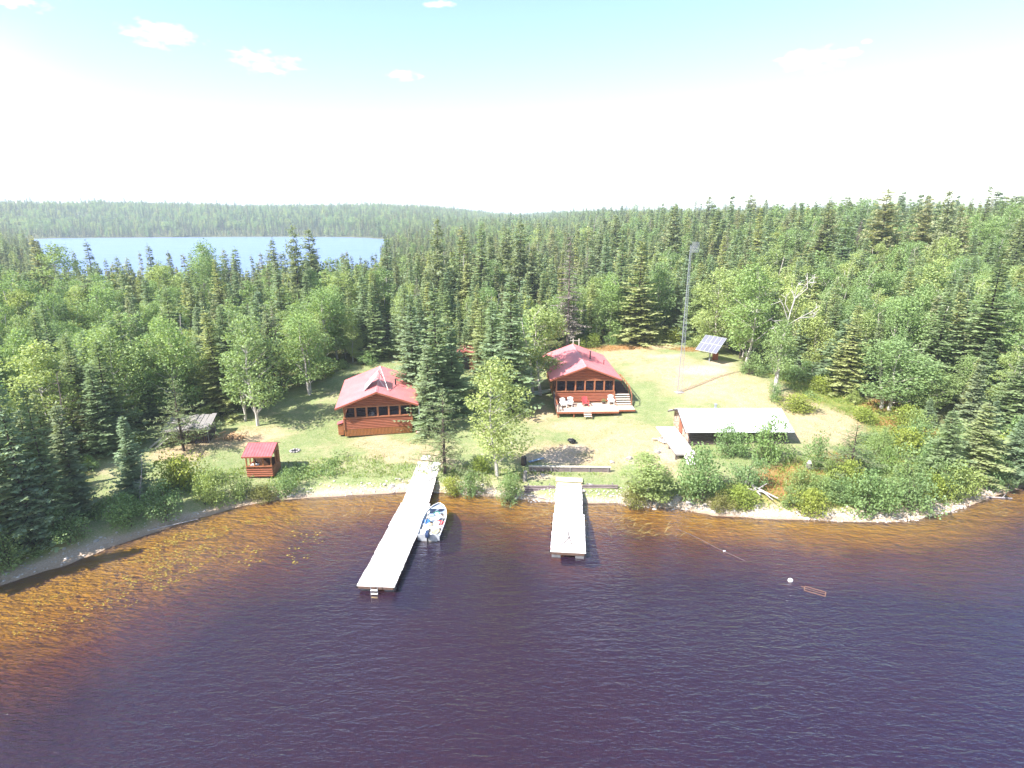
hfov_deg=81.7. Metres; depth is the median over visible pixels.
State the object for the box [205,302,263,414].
spruce tree
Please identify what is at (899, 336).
birch tree
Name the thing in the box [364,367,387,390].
roof panel rack
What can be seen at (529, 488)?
log crib wall
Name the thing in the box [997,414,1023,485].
spruce tree
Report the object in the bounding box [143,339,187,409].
birch tree
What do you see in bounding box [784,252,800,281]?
spruce tree
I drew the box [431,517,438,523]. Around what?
cooler
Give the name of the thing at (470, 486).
leafy shrub
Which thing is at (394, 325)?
spruce tree
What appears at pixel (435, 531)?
life jacket
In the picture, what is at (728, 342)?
birch tree
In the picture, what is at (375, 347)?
spruce tree
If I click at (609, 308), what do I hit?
birch tree
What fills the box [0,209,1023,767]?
ground
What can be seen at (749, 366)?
leafy shrub
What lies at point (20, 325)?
birch tree
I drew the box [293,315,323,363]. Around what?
birch tree
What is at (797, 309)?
birch tree
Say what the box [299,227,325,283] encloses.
pine tree
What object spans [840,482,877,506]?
leafy shrub
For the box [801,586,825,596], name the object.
sunken frame
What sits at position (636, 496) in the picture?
leafy shrub
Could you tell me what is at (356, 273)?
spruce tree
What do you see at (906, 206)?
pine tree
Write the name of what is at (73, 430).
spruce tree
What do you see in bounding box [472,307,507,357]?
birch tree
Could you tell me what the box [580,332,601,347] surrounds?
leafy shrub
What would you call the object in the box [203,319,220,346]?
birch tree
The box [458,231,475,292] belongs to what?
spruce tree
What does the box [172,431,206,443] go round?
stacked firewood
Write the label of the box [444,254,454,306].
spruce tree
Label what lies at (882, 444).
leafy shrub
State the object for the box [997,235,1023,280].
spruce tree
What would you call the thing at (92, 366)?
birch tree
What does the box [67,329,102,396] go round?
spruce tree
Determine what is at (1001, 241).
birch tree
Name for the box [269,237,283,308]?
spruce tree
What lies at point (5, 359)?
spruce tree
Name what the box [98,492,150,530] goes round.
leafy shrub
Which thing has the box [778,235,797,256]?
birch tree
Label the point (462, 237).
spruce tree
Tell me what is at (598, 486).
log crib wall
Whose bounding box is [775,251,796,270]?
birch tree
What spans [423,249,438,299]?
spruce tree
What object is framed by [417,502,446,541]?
motorboat
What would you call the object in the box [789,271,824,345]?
spruce tree
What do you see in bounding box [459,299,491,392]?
spruce tree
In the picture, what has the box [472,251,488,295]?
spruce tree
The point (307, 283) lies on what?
spruce tree
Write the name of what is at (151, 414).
spruce tree
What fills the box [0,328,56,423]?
birch tree
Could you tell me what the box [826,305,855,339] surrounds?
birch tree
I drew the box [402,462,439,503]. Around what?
dock gangway
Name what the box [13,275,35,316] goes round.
spruce tree
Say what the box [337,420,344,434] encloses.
gas locker
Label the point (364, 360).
leafy shrub
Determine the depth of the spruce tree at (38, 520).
41.67 m
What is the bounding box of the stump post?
[523,470,526,481]
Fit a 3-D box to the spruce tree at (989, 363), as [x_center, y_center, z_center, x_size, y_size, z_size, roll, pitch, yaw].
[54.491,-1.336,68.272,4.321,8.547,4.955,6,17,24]
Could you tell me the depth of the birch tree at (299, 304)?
90.96 m
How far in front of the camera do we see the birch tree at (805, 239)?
138.30 m
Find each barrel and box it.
[521,456,526,465]
[806,460,811,469]
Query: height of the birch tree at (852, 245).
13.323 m
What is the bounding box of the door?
[463,356,468,368]
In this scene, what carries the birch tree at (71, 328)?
on the ground at (610, 699)
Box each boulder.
[672,496,681,501]
[685,501,693,505]
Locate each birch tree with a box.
[0,269,25,302]
[0,271,42,333]
[0,287,15,338]
[0,299,16,358]
[0,307,11,348]
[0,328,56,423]
[0,339,85,439]
[0,345,23,389]
[0,381,29,426]
[0,393,26,446]
[2,314,47,359]
[2,397,26,437]
[3,283,44,326]
[18,340,63,415]
[22,289,70,353]
[28,290,55,335]
[29,241,91,298]
[42,320,74,352]
[49,278,69,317]
[50,321,75,344]
[53,278,88,293]
[54,331,76,371]
[56,320,86,368]
[60,302,76,324]
[61,286,98,335]
[62,284,122,333]
[62,334,88,376]
[71,308,147,391]
[73,281,94,305]
[73,321,156,428]
[79,344,119,397]
[80,273,125,305]
[91,280,125,324]
[128,302,154,333]
[131,316,206,414]
[139,336,158,394]
[140,331,160,359]
[142,300,162,334]
[143,263,183,305]
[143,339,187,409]
[144,322,203,409]
[146,280,165,299]
[147,260,173,289]
[148,312,177,339]
[156,285,185,322]
[160,304,186,329]
[169,308,189,342]
[176,238,229,302]
[178,328,200,375]
[188,346,220,406]
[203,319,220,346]
[215,313,290,425]
[219,341,258,420]
[266,309,338,394]
[275,305,304,331]
[280,320,293,358]
[286,299,305,315]
[289,322,326,375]
[290,284,351,364]
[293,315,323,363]
[300,269,325,307]
[309,312,330,361]
[314,285,355,358]
[319,279,333,288]
[323,269,368,316]
[341,311,364,361]
[365,263,396,333]
[390,282,421,319]
[390,287,421,338]
[411,298,429,326]
[454,296,476,338]
[463,356,535,476]
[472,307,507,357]
[474,281,500,327]
[485,259,508,296]
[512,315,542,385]
[518,299,569,395]
[545,284,586,341]
[571,274,605,325]
[591,272,630,340]
[595,285,622,334]
[640,260,677,332]
[640,275,671,327]
[644,251,671,292]
[658,246,680,268]
[663,278,684,318]
[682,279,717,331]
[689,267,747,353]
[710,267,755,346]
[718,263,784,363]
[723,305,740,351]
[728,225,748,256]
[731,306,758,356]
[733,277,763,322]
[736,250,761,270]
[748,304,781,357]
[750,264,784,321]
[757,242,786,278]
[757,274,817,388]
[761,241,780,260]
[765,226,784,245]
[768,272,804,336]
[774,282,827,361]
[775,229,803,256]
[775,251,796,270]
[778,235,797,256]
[780,257,812,302]
[781,222,799,252]
[787,306,821,342]
[796,230,812,251]
[796,235,833,265]
[799,271,827,314]
[799,313,838,371]
[800,207,826,233]
[802,217,823,248]
[806,262,838,313]
[816,286,842,314]
[817,257,849,295]
[818,293,841,343]
[822,279,845,305]
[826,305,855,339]
[827,262,853,290]
[828,269,849,299]
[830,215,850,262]
[831,227,859,261]
[836,286,881,355]
[837,256,866,298]
[841,276,869,308]
[845,196,880,222]
[845,251,879,271]
[848,307,892,370]
[850,262,892,311]
[854,257,880,286]
[854,336,951,409]
[861,230,898,269]
[861,296,905,343]
[863,288,892,336]
[865,302,899,369]
[871,268,909,310]
[872,238,890,265]
[875,290,950,385]
[877,245,907,292]
[882,232,906,265]
[884,328,915,386]
[887,239,921,264]
[889,284,948,334]
[893,265,922,295]
[901,260,951,313]
[902,241,930,264]
[902,369,963,411]
[903,241,930,268]
[905,265,930,288]
[911,233,966,267]
[911,255,963,306]
[911,282,957,343]
[913,222,955,256]
[924,228,954,261]
[943,260,961,293]
[945,253,974,283]
[947,354,991,403]
[955,273,984,316]
[957,211,986,237]
[962,254,987,272]
[962,273,1005,332]
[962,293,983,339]
[963,255,994,273]
[963,265,995,289]
[964,224,983,252]
[966,219,1008,260]
[968,275,991,305]
[969,268,999,293]
[974,286,1014,351]
[975,199,1023,263]
[976,234,1007,266]
[982,344,1023,400]
[983,234,1009,273]
[992,282,1023,370]
[994,309,1023,384]
[998,265,1023,295]
[1006,265,1022,281]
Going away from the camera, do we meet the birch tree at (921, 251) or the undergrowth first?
the undergrowth
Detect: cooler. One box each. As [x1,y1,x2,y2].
[430,526,438,531]
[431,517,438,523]
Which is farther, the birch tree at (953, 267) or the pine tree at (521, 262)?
the pine tree at (521, 262)
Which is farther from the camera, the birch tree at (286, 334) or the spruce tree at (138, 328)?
the birch tree at (286, 334)
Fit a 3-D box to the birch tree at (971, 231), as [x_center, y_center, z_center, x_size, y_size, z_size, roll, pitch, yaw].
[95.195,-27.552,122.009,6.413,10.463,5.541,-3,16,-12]
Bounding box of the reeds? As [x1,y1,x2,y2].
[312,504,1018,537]
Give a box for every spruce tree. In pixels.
[0,338,25,407]
[0,351,26,393]
[0,362,41,434]
[0,377,65,558]
[0,413,68,543]
[0,418,27,457]
[7,422,36,497]
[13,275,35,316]
[16,303,29,338]
[17,380,86,532]
[21,272,35,305]
[22,311,79,420]
[25,390,72,471]
[28,235,51,287]
[29,272,46,316]
[30,307,44,339]
[36,298,62,367]
[43,348,79,433]
[47,401,103,516]
[50,283,71,333]
[56,272,71,305]
[57,331,94,423]
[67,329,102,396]
[68,334,159,449]
[72,383,94,449]
[73,360,136,457]
[82,240,97,282]
[86,265,94,284]
[90,317,168,427]
[91,259,100,281]
[93,264,119,308]
[106,416,169,500]
[111,307,153,418]
[117,266,133,313]
[122,297,151,338]
[123,257,138,298]
[124,297,138,345]
[130,313,168,403]
[130,341,167,421]
[134,272,148,303]
[138,275,158,326]
[144,244,162,301]
[156,286,182,335]
[159,307,169,340]
[181,306,252,421]
[185,304,207,386]
[196,309,223,394]
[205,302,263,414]
[206,259,230,308]
[216,306,231,349]
[231,301,287,398]
[231,320,253,368]
[249,296,276,378]
[252,336,271,401]
[266,270,292,339]
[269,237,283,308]
[298,270,314,315]
[300,259,314,310]
[330,271,357,346]
[341,289,358,351]
[343,276,388,355]
[353,263,360,305]
[355,264,369,305]
[355,281,396,359]
[356,279,381,331]
[367,268,389,334]
[371,277,385,338]
[376,235,401,303]
[384,286,403,347]
[387,291,429,404]
[388,287,402,346]
[389,284,422,362]
[392,260,400,317]
[394,342,460,440]
[404,253,413,285]
[406,283,471,423]
[406,291,433,361]
[407,260,417,306]
[411,255,438,305]
[412,264,421,303]
[413,258,424,292]
[417,270,433,325]
[418,282,437,341]
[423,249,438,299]
[428,238,437,291]
[432,276,456,346]
[432,288,465,382]
[433,270,463,334]
[439,325,475,418]
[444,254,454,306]
[449,237,469,305]
[452,265,469,324]
[453,259,482,325]
[454,230,476,275]
[457,226,473,271]
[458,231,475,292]
[459,297,483,345]
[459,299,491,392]
[461,283,489,347]
[464,275,483,319]
[466,219,494,299]
[467,301,526,400]
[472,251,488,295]
[472,310,500,363]
[480,273,545,411]
[481,266,487,321]
[484,244,496,285]
[485,231,507,279]
[502,303,523,362]
[512,289,527,364]
[522,272,537,328]
[527,243,540,309]
[588,235,618,330]
[599,228,611,269]
[605,238,673,346]
[610,255,625,293]
[611,238,632,275]
[612,221,633,307]
[614,264,632,338]
[634,277,654,333]
[636,230,651,279]
[650,262,660,324]
[651,256,679,331]
[666,279,697,340]
[668,260,691,330]
[671,272,717,344]
[680,270,724,344]
[689,250,704,294]
[691,260,707,308]
[692,263,707,310]
[703,259,716,299]
[710,269,718,307]
[712,285,725,337]
[713,236,727,282]
[724,236,744,270]
[728,257,744,304]
[730,257,737,278]
[734,270,776,354]
[739,237,750,276]
[741,223,754,267]
[749,204,764,270]
[750,288,785,366]
[755,208,776,274]
[761,210,771,242]
[763,248,772,277]
[767,278,783,329]
[776,233,789,277]
[780,306,813,376]
[781,256,806,318]
[782,267,788,305]
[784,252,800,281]
[785,202,797,233]
[786,256,792,289]
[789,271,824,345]
[790,201,807,232]
[795,213,804,236]
[798,279,809,323]
[802,200,818,234]
[803,244,818,288]
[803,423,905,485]
[804,251,818,299]
[805,299,819,360]
[805,316,874,388]
[806,304,845,372]
[809,257,829,304]
[810,301,874,401]
[812,227,823,264]
[812,276,843,362]
[815,250,841,298]
[822,283,836,319]
[823,213,857,273]
[840,267,855,313]
[845,220,853,246]
[845,286,863,361]
[846,255,867,299]
[849,235,871,298]
[854,207,866,241]
[861,262,880,307]
[867,315,886,382]
[872,259,885,294]
[873,292,918,378]
[888,249,902,285]
[894,257,918,299]
[896,266,917,314]
[904,407,977,494]
[906,290,967,398]
[908,256,926,298]
[914,292,947,355]
[914,398,939,427]
[915,278,931,321]
[923,239,938,265]
[939,401,1017,489]
[940,287,978,386]
[941,256,1023,403]
[943,270,957,311]
[943,278,966,338]
[944,273,965,328]
[944,296,960,336]
[951,251,978,289]
[951,257,971,306]
[951,277,975,360]
[953,283,1002,370]
[953,363,987,432]
[959,197,974,232]
[960,270,971,333]
[961,336,999,408]
[963,226,982,264]
[970,184,993,250]
[970,255,979,279]
[980,356,1023,435]
[995,217,1023,279]
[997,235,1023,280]
[997,276,1013,359]
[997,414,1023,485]
[998,198,1007,228]
[998,256,1012,280]
[1000,316,1023,384]
[1003,263,1023,333]
[1004,288,1023,363]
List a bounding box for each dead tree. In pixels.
[45,372,81,445]
[137,456,141,500]
[548,235,588,345]
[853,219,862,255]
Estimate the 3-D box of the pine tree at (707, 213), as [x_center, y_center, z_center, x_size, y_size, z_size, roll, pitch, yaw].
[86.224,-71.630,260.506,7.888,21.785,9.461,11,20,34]
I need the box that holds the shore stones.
[2,478,1013,581]
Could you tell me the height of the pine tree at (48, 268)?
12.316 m
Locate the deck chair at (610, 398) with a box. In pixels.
[607,394,614,401]
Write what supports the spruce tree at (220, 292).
on the ground at (610, 699)
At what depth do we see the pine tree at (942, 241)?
105.65 m
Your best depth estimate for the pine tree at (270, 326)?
73.89 m
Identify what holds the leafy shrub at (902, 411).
on the ground at (610, 699)
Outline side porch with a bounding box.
[610,374,628,400]
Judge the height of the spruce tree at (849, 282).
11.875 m
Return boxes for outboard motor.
[425,528,429,548]
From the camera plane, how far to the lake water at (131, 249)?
408.85 m
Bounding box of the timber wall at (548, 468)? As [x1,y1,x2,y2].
[529,465,610,472]
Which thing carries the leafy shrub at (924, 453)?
on the ground at (610, 699)
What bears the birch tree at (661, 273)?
on the ground at (610, 699)
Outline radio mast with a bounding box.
[673,242,699,393]
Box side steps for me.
[615,385,631,405]
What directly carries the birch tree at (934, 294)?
on the ground at (610, 699)
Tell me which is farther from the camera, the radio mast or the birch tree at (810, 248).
the birch tree at (810, 248)
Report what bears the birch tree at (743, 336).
on the ground at (610, 699)
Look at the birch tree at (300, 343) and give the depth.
73.04 m
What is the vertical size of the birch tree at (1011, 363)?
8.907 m
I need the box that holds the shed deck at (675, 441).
[656,427,695,459]
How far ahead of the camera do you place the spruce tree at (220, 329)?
73.12 m
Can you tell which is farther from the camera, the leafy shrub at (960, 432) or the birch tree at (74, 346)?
the birch tree at (74, 346)
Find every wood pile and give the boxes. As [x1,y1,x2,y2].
[214,431,242,440]
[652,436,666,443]
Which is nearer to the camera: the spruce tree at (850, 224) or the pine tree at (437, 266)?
the pine tree at (437, 266)
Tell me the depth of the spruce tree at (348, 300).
90.01 m
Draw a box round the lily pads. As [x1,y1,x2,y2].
[13,509,322,638]
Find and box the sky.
[0,0,1023,213]
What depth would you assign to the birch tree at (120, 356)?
60.22 m
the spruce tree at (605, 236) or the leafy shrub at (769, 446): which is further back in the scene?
the spruce tree at (605, 236)
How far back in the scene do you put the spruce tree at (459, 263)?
116.05 m
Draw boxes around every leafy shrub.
[0,527,44,575]
[28,507,91,544]
[80,454,100,470]
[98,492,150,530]
[126,431,148,445]
[133,479,183,522]
[148,450,209,493]
[189,466,231,508]
[196,405,219,421]
[220,467,254,505]
[243,482,280,504]
[268,466,298,500]
[316,359,335,378]
[333,359,351,369]
[356,350,380,365]
[382,343,402,357]
[441,476,464,497]
[456,468,485,499]
[468,455,493,474]
[494,469,522,509]
[569,337,586,347]
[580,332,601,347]
[602,329,622,344]
[616,479,648,509]
[618,451,681,502]
[642,330,658,341]
[650,325,664,341]
[658,326,684,343]
[675,441,730,503]
[685,337,697,347]
[705,489,739,512]
[711,422,749,458]
[721,483,762,512]
[729,453,773,490]
[739,351,766,375]
[744,412,797,468]
[764,360,776,374]
[767,382,786,402]
[773,367,799,382]
[773,392,823,414]
[777,486,803,507]
[781,464,820,496]
[784,359,817,382]
[787,485,830,518]
[801,429,833,471]
[805,473,844,501]
[809,374,832,394]
[816,458,841,485]
[826,476,862,504]
[828,456,867,491]
[837,467,905,519]
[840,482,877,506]
[845,388,862,403]
[851,404,880,424]
[858,450,883,481]
[866,426,896,457]
[874,474,906,498]
[875,445,900,472]
[877,442,935,484]
[885,420,935,459]
[887,402,922,426]
[889,470,950,519]
[891,418,933,454]
[891,474,917,501]
[904,408,939,439]
[908,444,940,477]
[916,438,934,463]
[919,467,959,503]
[930,458,964,498]
[932,457,987,504]
[951,420,970,440]
[957,429,976,451]
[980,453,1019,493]
[995,441,1023,477]
[996,415,1023,441]
[999,429,1014,441]
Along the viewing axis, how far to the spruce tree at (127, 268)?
109.45 m
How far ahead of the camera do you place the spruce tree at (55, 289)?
84.42 m
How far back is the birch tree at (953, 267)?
94.20 m
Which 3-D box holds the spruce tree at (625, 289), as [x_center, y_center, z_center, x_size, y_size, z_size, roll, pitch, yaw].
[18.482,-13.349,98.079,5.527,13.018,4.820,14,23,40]
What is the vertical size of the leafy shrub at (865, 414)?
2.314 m
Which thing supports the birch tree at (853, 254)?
on the ground at (610, 699)
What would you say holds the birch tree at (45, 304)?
on the ground at (610, 699)
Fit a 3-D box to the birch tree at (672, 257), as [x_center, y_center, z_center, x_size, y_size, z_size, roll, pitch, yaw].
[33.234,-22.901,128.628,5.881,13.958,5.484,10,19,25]
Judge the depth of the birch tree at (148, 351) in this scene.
70.64 m
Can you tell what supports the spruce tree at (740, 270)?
on the ground at (610, 699)
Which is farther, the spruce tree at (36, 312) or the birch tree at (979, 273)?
the birch tree at (979, 273)
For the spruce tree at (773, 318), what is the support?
on the ground at (610, 699)
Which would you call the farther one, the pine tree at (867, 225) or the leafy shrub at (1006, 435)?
the pine tree at (867, 225)
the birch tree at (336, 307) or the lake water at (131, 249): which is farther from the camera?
the lake water at (131, 249)
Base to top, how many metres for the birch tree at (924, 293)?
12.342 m
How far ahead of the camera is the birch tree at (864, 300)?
78.06 m
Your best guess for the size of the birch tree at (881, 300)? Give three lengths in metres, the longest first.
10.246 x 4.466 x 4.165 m
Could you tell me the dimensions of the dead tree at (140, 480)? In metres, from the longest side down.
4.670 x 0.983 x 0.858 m
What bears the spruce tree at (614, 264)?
on the ground at (610, 699)
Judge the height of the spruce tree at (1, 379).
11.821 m
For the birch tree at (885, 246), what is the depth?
119.57 m
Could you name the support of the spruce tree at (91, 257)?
on the ground at (610, 699)
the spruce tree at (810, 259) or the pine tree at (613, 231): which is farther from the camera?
the pine tree at (613, 231)
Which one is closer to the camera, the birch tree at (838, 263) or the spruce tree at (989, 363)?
the spruce tree at (989, 363)
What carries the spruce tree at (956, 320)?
on the ground at (610, 699)
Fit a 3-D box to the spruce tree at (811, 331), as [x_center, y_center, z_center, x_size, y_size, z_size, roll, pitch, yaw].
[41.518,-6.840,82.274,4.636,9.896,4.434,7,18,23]
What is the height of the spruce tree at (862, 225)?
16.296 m
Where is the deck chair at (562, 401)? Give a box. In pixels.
[560,397,567,407]
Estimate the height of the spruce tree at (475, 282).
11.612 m
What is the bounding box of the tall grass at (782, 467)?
[12,373,1003,544]
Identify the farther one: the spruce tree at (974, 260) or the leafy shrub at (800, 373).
the spruce tree at (974, 260)
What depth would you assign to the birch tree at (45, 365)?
62.73 m
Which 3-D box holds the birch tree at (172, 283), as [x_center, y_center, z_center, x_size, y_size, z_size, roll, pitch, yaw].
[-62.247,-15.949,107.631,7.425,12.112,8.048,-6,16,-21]
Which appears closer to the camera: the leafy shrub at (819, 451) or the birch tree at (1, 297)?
the leafy shrub at (819, 451)
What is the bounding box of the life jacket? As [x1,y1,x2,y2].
[431,529,440,534]
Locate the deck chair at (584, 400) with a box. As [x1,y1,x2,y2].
[581,396,588,406]
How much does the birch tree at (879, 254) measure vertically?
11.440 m
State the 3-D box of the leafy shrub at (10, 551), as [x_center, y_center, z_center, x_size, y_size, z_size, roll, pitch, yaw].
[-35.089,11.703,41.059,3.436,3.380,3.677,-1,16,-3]
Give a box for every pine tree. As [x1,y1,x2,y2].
[5,408,56,472]
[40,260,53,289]
[71,274,102,321]
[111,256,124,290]
[113,264,144,307]
[136,373,226,451]
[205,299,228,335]
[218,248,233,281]
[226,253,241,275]
[256,303,284,387]
[263,243,284,267]
[282,223,311,309]
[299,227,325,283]
[339,259,357,303]
[402,388,486,476]
[424,216,452,292]
[492,226,518,273]
[497,274,524,327]
[502,220,538,296]
[539,236,550,259]
[559,268,571,293]
[560,232,571,258]
[585,229,613,272]
[603,215,626,262]
[649,256,661,293]
[656,204,689,262]
[660,226,670,258]
[678,266,686,299]
[700,196,714,227]
[729,305,749,358]
[733,211,741,225]
[741,193,761,225]
[746,216,766,257]
[783,210,793,227]
[806,201,843,258]
[820,210,839,260]
[844,196,851,213]
[855,209,882,247]
[857,189,906,262]
[901,202,909,222]
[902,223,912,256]
[904,195,938,248]
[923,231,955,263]
[926,188,967,250]
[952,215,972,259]
[999,202,1023,260]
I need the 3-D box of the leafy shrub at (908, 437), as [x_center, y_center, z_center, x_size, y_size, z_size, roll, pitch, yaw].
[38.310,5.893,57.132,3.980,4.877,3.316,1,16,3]
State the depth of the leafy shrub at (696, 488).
49.95 m
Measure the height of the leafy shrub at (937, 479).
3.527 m
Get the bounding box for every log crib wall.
[523,483,554,493]
[582,483,617,489]
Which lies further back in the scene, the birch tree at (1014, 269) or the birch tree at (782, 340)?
the birch tree at (1014, 269)
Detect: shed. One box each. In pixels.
[160,413,216,444]
[668,403,793,445]
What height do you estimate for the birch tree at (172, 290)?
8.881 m
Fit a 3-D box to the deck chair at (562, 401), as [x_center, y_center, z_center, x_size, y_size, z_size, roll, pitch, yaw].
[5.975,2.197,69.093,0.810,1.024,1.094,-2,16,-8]
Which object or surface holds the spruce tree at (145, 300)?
on the ground at (610, 699)
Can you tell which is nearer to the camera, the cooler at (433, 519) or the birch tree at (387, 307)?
the cooler at (433, 519)
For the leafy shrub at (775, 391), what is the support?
on the ground at (610, 699)
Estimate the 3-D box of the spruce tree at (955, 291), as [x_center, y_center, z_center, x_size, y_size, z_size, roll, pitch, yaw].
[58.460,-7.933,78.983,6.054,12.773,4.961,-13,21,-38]
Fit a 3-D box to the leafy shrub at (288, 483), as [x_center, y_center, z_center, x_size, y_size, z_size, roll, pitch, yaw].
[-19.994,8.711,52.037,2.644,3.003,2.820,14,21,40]
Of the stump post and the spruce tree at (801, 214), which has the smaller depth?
the stump post
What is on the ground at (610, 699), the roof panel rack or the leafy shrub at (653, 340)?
the leafy shrub at (653, 340)
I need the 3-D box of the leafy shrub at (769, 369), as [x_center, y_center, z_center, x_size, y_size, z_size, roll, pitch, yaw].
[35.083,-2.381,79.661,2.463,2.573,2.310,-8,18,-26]
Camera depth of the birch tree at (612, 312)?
95.48 m
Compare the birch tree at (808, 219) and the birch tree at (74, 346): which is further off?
the birch tree at (808, 219)
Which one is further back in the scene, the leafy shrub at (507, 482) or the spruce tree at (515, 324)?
the spruce tree at (515, 324)
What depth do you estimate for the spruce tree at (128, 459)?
48.66 m
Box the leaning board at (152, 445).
[149,433,166,447]
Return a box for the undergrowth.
[54,367,978,524]
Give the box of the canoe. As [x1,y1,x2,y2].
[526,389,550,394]
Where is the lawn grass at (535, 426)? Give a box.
[98,342,870,512]
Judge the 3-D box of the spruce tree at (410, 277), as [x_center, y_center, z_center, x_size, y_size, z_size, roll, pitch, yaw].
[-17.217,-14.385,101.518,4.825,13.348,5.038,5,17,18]
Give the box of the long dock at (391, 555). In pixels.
[356,503,430,591]
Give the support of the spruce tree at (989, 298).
on the ground at (610, 699)
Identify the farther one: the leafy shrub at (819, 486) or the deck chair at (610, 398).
the deck chair at (610, 398)
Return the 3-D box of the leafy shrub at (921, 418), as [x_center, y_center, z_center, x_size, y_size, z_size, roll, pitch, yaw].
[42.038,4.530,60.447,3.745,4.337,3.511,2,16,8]
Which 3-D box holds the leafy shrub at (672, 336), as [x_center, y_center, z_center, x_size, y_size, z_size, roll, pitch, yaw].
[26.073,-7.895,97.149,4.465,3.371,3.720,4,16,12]
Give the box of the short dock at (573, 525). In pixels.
[549,513,586,558]
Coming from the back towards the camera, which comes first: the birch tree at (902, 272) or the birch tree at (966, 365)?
the birch tree at (902, 272)
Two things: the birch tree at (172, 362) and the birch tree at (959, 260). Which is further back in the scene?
the birch tree at (959, 260)
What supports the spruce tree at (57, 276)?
on the ground at (610, 699)
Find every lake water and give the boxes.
[0,487,1023,767]
[27,237,383,281]
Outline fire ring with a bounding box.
[289,448,299,452]
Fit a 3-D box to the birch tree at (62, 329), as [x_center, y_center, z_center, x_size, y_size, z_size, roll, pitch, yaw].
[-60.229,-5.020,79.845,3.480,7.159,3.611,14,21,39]
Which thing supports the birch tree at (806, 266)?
on the ground at (610, 699)
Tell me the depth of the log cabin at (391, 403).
63.02 m
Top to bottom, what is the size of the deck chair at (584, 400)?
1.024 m
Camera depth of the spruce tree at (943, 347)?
69.38 m
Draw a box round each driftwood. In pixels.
[150,519,197,529]
[745,477,777,499]
[985,493,1011,498]
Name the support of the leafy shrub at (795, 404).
on the ground at (610, 699)
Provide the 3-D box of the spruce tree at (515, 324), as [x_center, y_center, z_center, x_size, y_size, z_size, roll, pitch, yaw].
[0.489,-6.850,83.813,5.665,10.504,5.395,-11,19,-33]
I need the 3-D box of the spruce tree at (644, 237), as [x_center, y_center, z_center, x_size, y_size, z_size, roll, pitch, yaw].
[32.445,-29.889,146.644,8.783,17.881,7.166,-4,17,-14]
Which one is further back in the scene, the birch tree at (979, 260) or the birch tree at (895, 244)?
the birch tree at (895, 244)
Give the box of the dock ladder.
[370,577,379,602]
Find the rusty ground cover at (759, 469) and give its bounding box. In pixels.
[588,344,938,499]
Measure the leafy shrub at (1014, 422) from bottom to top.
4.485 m
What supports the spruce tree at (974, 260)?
on the ground at (610, 699)
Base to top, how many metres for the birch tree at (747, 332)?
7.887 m
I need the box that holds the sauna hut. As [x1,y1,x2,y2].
[449,344,479,368]
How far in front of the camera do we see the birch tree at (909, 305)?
71.81 m
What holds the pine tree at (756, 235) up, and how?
on the ground at (610, 699)
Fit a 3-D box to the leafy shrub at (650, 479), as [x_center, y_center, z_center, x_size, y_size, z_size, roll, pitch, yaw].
[11.632,8.112,50.421,5.030,4.599,5.818,1,16,3]
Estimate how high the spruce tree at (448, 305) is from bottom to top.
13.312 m
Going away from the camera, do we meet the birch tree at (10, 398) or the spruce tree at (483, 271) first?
the birch tree at (10, 398)
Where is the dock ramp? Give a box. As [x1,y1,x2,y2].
[554,477,582,514]
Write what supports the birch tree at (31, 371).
on the ground at (610, 699)
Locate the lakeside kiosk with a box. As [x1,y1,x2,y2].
[241,442,280,477]
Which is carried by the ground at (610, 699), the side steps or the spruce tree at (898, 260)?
the spruce tree at (898, 260)
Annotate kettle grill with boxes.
[567,438,575,443]
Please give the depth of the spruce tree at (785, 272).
95.61 m
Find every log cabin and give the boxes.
[335,366,419,435]
[543,344,621,402]
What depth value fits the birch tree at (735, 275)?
91.36 m
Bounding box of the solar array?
[695,335,726,361]
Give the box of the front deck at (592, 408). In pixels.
[554,396,634,417]
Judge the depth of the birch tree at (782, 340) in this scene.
70.90 m
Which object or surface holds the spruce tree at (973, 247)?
on the ground at (610, 699)
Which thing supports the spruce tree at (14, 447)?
on the ground at (610, 699)
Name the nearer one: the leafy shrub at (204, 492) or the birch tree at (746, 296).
the leafy shrub at (204, 492)
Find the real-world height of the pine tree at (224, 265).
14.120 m
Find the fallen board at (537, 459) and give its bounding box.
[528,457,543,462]
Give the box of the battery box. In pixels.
[712,352,718,359]
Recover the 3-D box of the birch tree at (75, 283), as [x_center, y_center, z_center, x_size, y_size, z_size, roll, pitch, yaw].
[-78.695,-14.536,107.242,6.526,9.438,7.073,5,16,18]
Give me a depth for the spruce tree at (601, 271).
101.95 m
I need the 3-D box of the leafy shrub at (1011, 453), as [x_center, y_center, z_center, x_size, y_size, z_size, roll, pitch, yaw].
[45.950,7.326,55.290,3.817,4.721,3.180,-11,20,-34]

